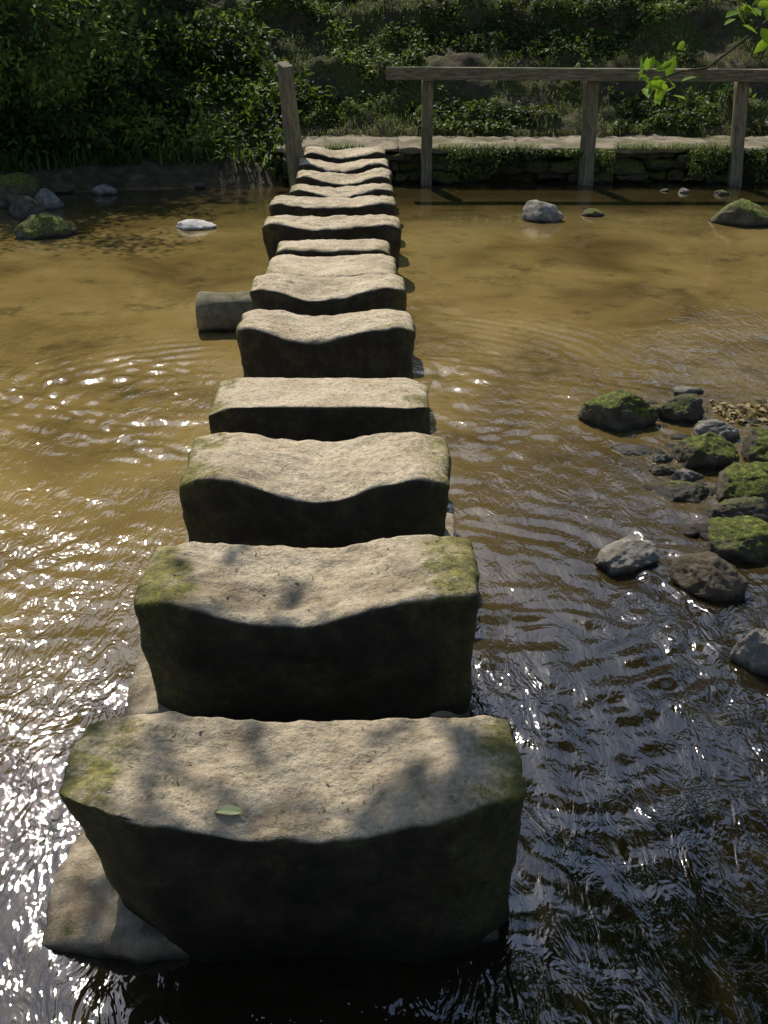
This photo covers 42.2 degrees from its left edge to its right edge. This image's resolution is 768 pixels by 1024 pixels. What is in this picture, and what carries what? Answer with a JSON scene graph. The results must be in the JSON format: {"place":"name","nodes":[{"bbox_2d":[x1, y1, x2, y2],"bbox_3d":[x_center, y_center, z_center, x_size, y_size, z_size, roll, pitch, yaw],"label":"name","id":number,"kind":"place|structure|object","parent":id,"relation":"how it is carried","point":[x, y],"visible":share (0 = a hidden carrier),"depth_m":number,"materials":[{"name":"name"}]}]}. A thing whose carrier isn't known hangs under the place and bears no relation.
{"place":"outdoors","nodes":[
{"label":"outdoors","id":0,"kind":"place"},
{"bbox_2d":[0,180,767,1023],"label":"river water","id":1,"kind":"structure","parent":0,"point":[632,708],"depth_m":3.85,"materials":[{"name":"brown liquid"}]},
{"bbox_2d":[0,172,39,207],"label":"river rock","id":2,"kind":"object","parent":1,"relation":"in","point":[16,184],"visible":0.49,"depth_m":10.01,"materials":[{"name":"stone"}]},
{"bbox_2d":[8,195,46,220],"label":"river rock","id":3,"kind":"object","parent":1,"relation":"on","point":[22,207],"visible":0.63,"depth_m":9.47,"materials":[{"name":"grey stone"}]},
{"bbox_2d":[13,213,77,239],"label":"river rock","id":4,"kind":"object","parent":1,"relation":"on","point":[41,226],"visible":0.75,"depth_m":8.78,"materials":[{"name":"green stone"}]},
{"bbox_2d":[34,188,64,209],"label":"river rock","id":5,"kind":"object","parent":1,"relation":"on","point":[49,199],"visible":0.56,"depth_m":9.92,"materials":[{"name":"grey stone"}]},
{"bbox_2d":[91,184,117,195],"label":"river rock","id":6,"kind":"object","parent":1,"relation":"in","point":[102,189],"visible":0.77,"depth_m":10.60,"materials":[{"name":"grey stone"}]},
{"bbox_2d":[50,183,205,194],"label":"bank stones","id":7,"kind":"object","parent":1,"relation":"on","point":[62,190],"visible":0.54,"depth_m":10.69,"materials":[{"name":"grey stone"}]},
{"bbox_2d":[175,219,216,229],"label":"river rock","id":8,"kind":"object","parent":1,"relation":"on","point":[192,224],"visible":0.84,"depth_m":9.11,"materials":[{"name":"grey stone"}]},
{"bbox_2d":[208,377,429,441],"bbox_3d":[-0.269,-0.278,4.424,0.939,0.561,0.375,0,28,0],"label":"stepping stone","id":9,"kind":"object","parent":1,"relation":"in","point":[325,409],"visible":0.38,"depth_m":4.19,"materials":[{"name":"stone"}]},
{"bbox_2d":[236,309,415,379],"bbox_3d":[-0.301,-0.760,5.315,0.935,0.600,0.375,0,28,0],"label":"stepping stone","id":10,"kind":"object","parent":1,"relation":"in","point":[376,343],"visible":0.57,"depth_m":5.12,"materials":[{"name":"stone"}]},
{"bbox_2d":[262,214,401,272],"bbox_3d":[-0.390,-1.950,7.579,1.043,0.576,0.373,0,28,0],"label":"stepping stone","id":11,"kind":"object","parent":1,"relation":"in","point":[276,230],"visible":0.46,"depth_m":7.36,"materials":[{"name":"stone"}]},
{"bbox_2d":[269,195,396,216],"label":"stepping stone","id":12,"kind":"object","parent":1,"relation":"in","point":[292,205],"visible":0.33,"depth_m":8.04,"materials":[{"name":"stone"}]},
{"bbox_2d":[289,183,393,197],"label":"stepping stone","id":13,"kind":"object","parent":1,"relation":"in","point":[374,189],"visible":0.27,"depth_m":8.63,"materials":[{"name":"stone"}]},
{"bbox_2d":[298,158,389,173],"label":"stepping stone","id":14,"kind":"object","parent":1,"relation":"in","point":[359,166],"visible":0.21,"depth_m":9.79,"materials":[{"name":"stone"}]},
{"bbox_2d":[296,167,392,187],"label":"stepping stone","id":15,"kind":"object","parent":1,"relation":"in","point":[380,175],"visible":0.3,"depth_m":9.20,"materials":[{"name":"stone"}]},
{"bbox_2d":[303,146,385,163],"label":"stepping stone","id":16,"kind":"object","parent":1,"relation":"in","point":[335,156],"visible":0.31,"depth_m":10.42,"materials":[{"name":"stone"}]},
{"bbox_2d":[522,200,563,222],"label":"river rock","id":17,"kind":"object","parent":1,"relation":"on","point":[538,211],"visible":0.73,"depth_m":9.39,"materials":[{"name":"grey stone"}]},
{"bbox_2d":[582,208,604,216],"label":"river rock","id":18,"kind":"object","parent":1,"relation":"on","point":[591,212],"visible":0.9,"depth_m":9.62,"materials":[{"name":"green stone"}]},
{"bbox_2d":[594,535,658,575],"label":"river rock","id":19,"kind":"object","parent":1,"relation":"on","point":[629,554],"visible":0.95,"depth_m":3.81,"materials":[{"name":"grey stone"}]},
{"bbox_2d":[610,443,653,455],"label":"river rock","id":20,"kind":"object","parent":1,"relation":"in","point":[632,449],"visible":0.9,"depth_m":4.77,"materials":[{"name":"grey stone"}]},
{"bbox_2d":[648,464,675,475],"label":"river rock","id":21,"kind":"object","parent":1,"relation":"in","point":[662,470],"visible":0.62,"depth_m":4.56,"materials":[{"name":"grey stone"}]},
{"bbox_2d":[652,454,672,462],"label":"river rock","id":22,"kind":"object","parent":1,"relation":"in","point":[664,458],"visible":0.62,"depth_m":4.67,"materials":[{"name":"grey stone"}]},
{"bbox_2d":[652,480,708,502],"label":"river rock","id":23,"kind":"object","parent":1,"relation":"on","point":[681,491],"visible":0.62,"depth_m":4.35,"materials":[{"name":"grey stone"}]},
{"bbox_2d":[678,188,690,192],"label":"river rock","id":24,"kind":"object","parent":1,"relation":"on","point":[683,190],"visible":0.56,"depth_m":10.71,"materials":[{"name":"grey stone"}]},
{"bbox_2d":[670,468,703,481],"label":"river rock","id":25,"kind":"object","parent":1,"relation":"in","point":[683,474],"visible":0.58,"depth_m":4.50,"materials":[{"name":"grey stone"}]},
{"bbox_2d":[670,386,703,395],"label":"river rock","id":26,"kind":"object","parent":1,"relation":"on","point":[678,390],"visible":0.51,"depth_m":5.43,"materials":[{"name":"grey stone"}]},
{"bbox_2d":[671,432,739,470],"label":"river rock","id":27,"kind":"object","parent":1,"relation":"on","point":[710,451],"visible":0.77,"depth_m":4.59,"materials":[{"name":"green stone"}]},
{"bbox_2d":[670,551,748,601],"bbox_3d":[1.199,0.253,3.689,0.287,0.203,0.213,13,30,23],"label":"river rock","id":28,"kind":"object","parent":1,"relation":"on","point":[709,575],"visible":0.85,"depth_m":3.63,"materials":[{"name":"grey stone"}]},
{"bbox_2d":[692,419,739,440],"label":"river rock","id":29,"kind":"object","parent":1,"relation":"on","point":[727,432],"visible":0.73,"depth_m":4.89,"materials":[{"name":"grey stone"}]},
{"bbox_2d":[713,190,729,194],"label":"river rock","id":30,"kind":"object","parent":1,"relation":"on","point":[720,192],"visible":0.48,"depth_m":10.61,"materials":[{"name":"grey stone"}]},
{"bbox_2d":[703,496,767,522],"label":"river rock","id":31,"kind":"object","parent":1,"relation":"on","point":[755,506],"visible":0.53,"depth_m":4.10,"materials":[{"name":"grey stone"}]},
{"bbox_2d":[706,515,767,564],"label":"river rock","id":32,"kind":"object","parent":1,"relation":"on","point":[743,539],"visible":0.88,"depth_m":3.88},
{"bbox_2d":[708,198,767,226],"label":"river rock","id":33,"kind":"object","parent":1,"relation":"on","point":[741,212],"visible":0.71,"depth_m":9.21,"materials":[{"name":"green stone"}]},
{"bbox_2d":[709,399,767,424],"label":"leaf litter","id":34,"kind":"object","parent":1,"relation":"on","point":[760,411],"visible":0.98,"depth_m":5.18,"materials":[{"name":"brown plant"}]},
{"bbox_2d":[714,461,767,501],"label":"river rock","id":35,"kind":"object","parent":1,"relation":"on","point":[736,480],"visible":0.76,"depth_m":4.29,"materials":[{"name":"green stone"}]},
{"bbox_2d":[730,628,767,675],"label":"river rock","id":36,"kind":"object","parent":1,"relation":"on","point":[749,651],"visible":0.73,"depth_m":3.23,"materials":[{"name":"grey stone"}]},
{"bbox_2d":[741,427,767,462],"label":"river rock","id":37,"kind":"object","parent":1,"relation":"on","point":[755,445],"visible":0.68,"depth_m":4.61,"materials":[{"name":"green stone"}]},
{"bbox_2d":[0,0,767,418],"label":"ground","id":38,"kind":"structure","parent":0,"point":[714,36],"depth_m":12.38,"materials":[{"name":"green plant"}]},
{"bbox_2d":[0,127,300,182],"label":"bank ferns","id":39,"kind":"object","parent":38,"relation":"on","point":[6,163],"visible":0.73,"depth_m":11.14,"materials":[{"name":"green plant"}]},
{"bbox_2d":[42,832,498,963],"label":"stone base slab","id":40,"kind":"structure","parent":38,"relation":"on","point":[88,913],"depth_m":2.33,"materials":[{"name":"grey stone"}]},
{"bbox_2d":[59,711,525,963],"bbox_3d":[-0.204,0.807,2.362,1.041,0.594,0.385,0,28,0],"label":"stepping stone","id":41,"kind":"object","parent":40,"relation":"on","point":[401,869],"visible":0.88,"depth_m":2.20,"materials":[{"name":"stone"}]},
{"bbox_2d":[214,805,243,814],"bbox_3d":[-0.335,0.646,2.152,0.064,0.013,0.026,-3,31,-5],"label":"fallen leaf","id":42,"kind":"object","parent":41,"relation":"on","point":[229,809],"visible":1,"depth_m":2.15,"materials":[{"name":"green plant"}]},
{"bbox_2d":[277,61,302,188],"bbox_3d":[-0.924,-3.731,10.199,0.135,1.615,0.135,-24,36,-30],"label":"wooden post","id":43,"kind":"object","parent":38,"relation":"on","point":[291,124],"visible":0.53,"depth_m":10.01,"materials":[{"name":"brown wood"}]},
{"bbox_2d":[124,649,471,717],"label":"stone base slab","id":44,"kind":"structure","parent":38,"relation":"on","point":[142,697],"depth_m":3.09,"materials":[{"name":"grey stone"}]},
{"bbox_2d":[134,534,479,722],"bbox_3d":[-0.224,0.405,3.084,1.019,0.608,0.406,0,28,0],"label":"stepping stone","id":45,"kind":"object","parent":44,"relation":"on","point":[358,640],"visible":0.85,"depth_m":2.92,"materials":[{"name":"stone"}]},
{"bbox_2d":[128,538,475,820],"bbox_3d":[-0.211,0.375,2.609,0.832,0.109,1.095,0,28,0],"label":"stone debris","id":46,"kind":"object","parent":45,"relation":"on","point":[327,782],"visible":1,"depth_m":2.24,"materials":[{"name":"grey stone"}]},
{"bbox_2d":[184,513,454,542],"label":"stone base slab","id":47,"kind":"structure","parent":38,"relation":"on","point":[450,525],"depth_m":3.99,"materials":[{"name":"grey stone"}]},
{"bbox_2d":[179,432,450,548],"bbox_3d":[-0.241,0.038,3.797,0.988,0.615,0.470,0,28,0],"label":"stepping stone","id":48,"kind":"object","parent":47,"relation":"on","point":[242,488],"visible":0.56,"depth_m":3.56,"materials":[{"name":"stone"}]},
{"bbox_2d":[0,0,758,165],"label":"bank shrubs","id":49,"kind":"object","parent":38,"relation":"on","point":[89,57],"visible":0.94,"depth_m":11.29,"materials":[{"name":"green plant"}]},
{"bbox_2d":[2,0,767,136],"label":"ivy cover","id":50,"kind":"object","parent":38,"relation":"on","point":[468,108],"visible":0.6,"depth_m":12.53,"materials":[{"name":"green plant"}]},
{"bbox_2d":[185,0,767,130],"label":"bank grass","id":51,"kind":"structure","parent":38,"relation":"on","point":[522,53],"depth_m":12.60,"materials":[{"name":"green plant"}]},
{"bbox_2d":[282,151,767,184],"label":"courses","id":52,"kind":"object","parent":38,"relation":"on","point":[406,168],"visible":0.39,"depth_m":11.18,"materials":[{"name":"stone"}]},
{"bbox_2d":[282,147,767,181],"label":"wall plants","id":53,"kind":"object","parent":38,"relation":"on","point":[565,152],"depth_m":11.02,"materials":[{"name":"green plant"}]},
{"bbox_2d":[302,127,766,136],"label":"path edge grass","id":54,"kind":"structure","parent":38,"relation":"on","point":[451,132],"depth_m":11.91,"materials":[{"name":"green plant"}]},
{"bbox_2d":[386,67,767,185],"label":"wooden fence","id":55,"kind":"object","parent":38,"relation":"on","point":[592,78],"visible":0.74,"depth_m":10.53,"materials":[{"name":"brown wood"}]},
{"bbox_2d":[577,390,658,432],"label":"river rock","id":56,"kind":"object","parent":38,"relation":"on","point":[621,411],"visible":0.78,"depth_m":5.01,"materials":[{"name":"green stone"}]},
{"bbox_2d":[656,394,703,422],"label":"river rock","id":57,"kind":"object","parent":38,"relation":"on","point":[689,408],"visible":0.72,"depth_m":5.08,"materials":[{"name":"stone"}]},
{"bbox_2d":[625,399,767,540],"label":"pebbles","id":58,"kind":"object","parent":38,"relation":"on","point":[695,529],"visible":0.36,"depth_m":4.76,"materials":[{"name":"stone"}]},
{"bbox_2d":[636,0,767,104],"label":"overhanging tree","id":59,"kind":"object","parent":38,"relation":"on","point":[659,86],"visible":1,"depth_m":4.55,"materials":[{"name":"green plant"}]},
{"bbox_3d":[-0.341,-1.131,6.552,0.990,0.260,1.189,0,28,0],"label":"stone base slab","id":60,"kind":"object","parent":38,"relation":"on","visible":0},
{"bbox_2d":[195,291,252,331],"bbox_3d":[-0.952,-1.298,6.465,0.505,0.282,0.283,-1,28,-3],"label":"stone block","id":61,"kind":"object","parent":60,"relation":"on","point":[219,312],"visible":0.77,"depth_m":6.34,"materials":[{"name":"grey stone"}]},
{"bbox_2d":[250,272,406,315],"bbox_3d":[-0.331,-1.133,6.036,0.934,0.587,0.388,0,28,0],"label":"stepping stone","id":62,"kind":"object","parent":60,"relation":"on","point":[311,295],"visible":0.35,"depth_m":5.81,"materials":[{"name":"stone"}]},
{"bbox_2d":[265,254,396,276],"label":"stepping stone","id":63,"kind":"object","parent":60,"relation":"on","point":[351,265],"visible":0.2,"depth_m":6.33,"materials":[{"name":"stone"}]},
{"bbox_2d":[276,239,390,256],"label":"stepping stone","id":64,"kind":"object","parent":60,"relation":"on","point":[321,248],"visible":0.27,"depth_m":6.66,"materials":[{"name":"stone"}]},
{"bbox_2d":[276,134,767,153],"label":"footpath","id":65,"kind":"structure","parent":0,"point":[406,144],"depth_m":11.46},
{"bbox_2d":[283,141,767,151],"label":"wall top grass","id":66,"kind":"structure","parent":0,"point":[644,146],"depth_m":11.02,"materials":[{"name":"plant"}]}
]}

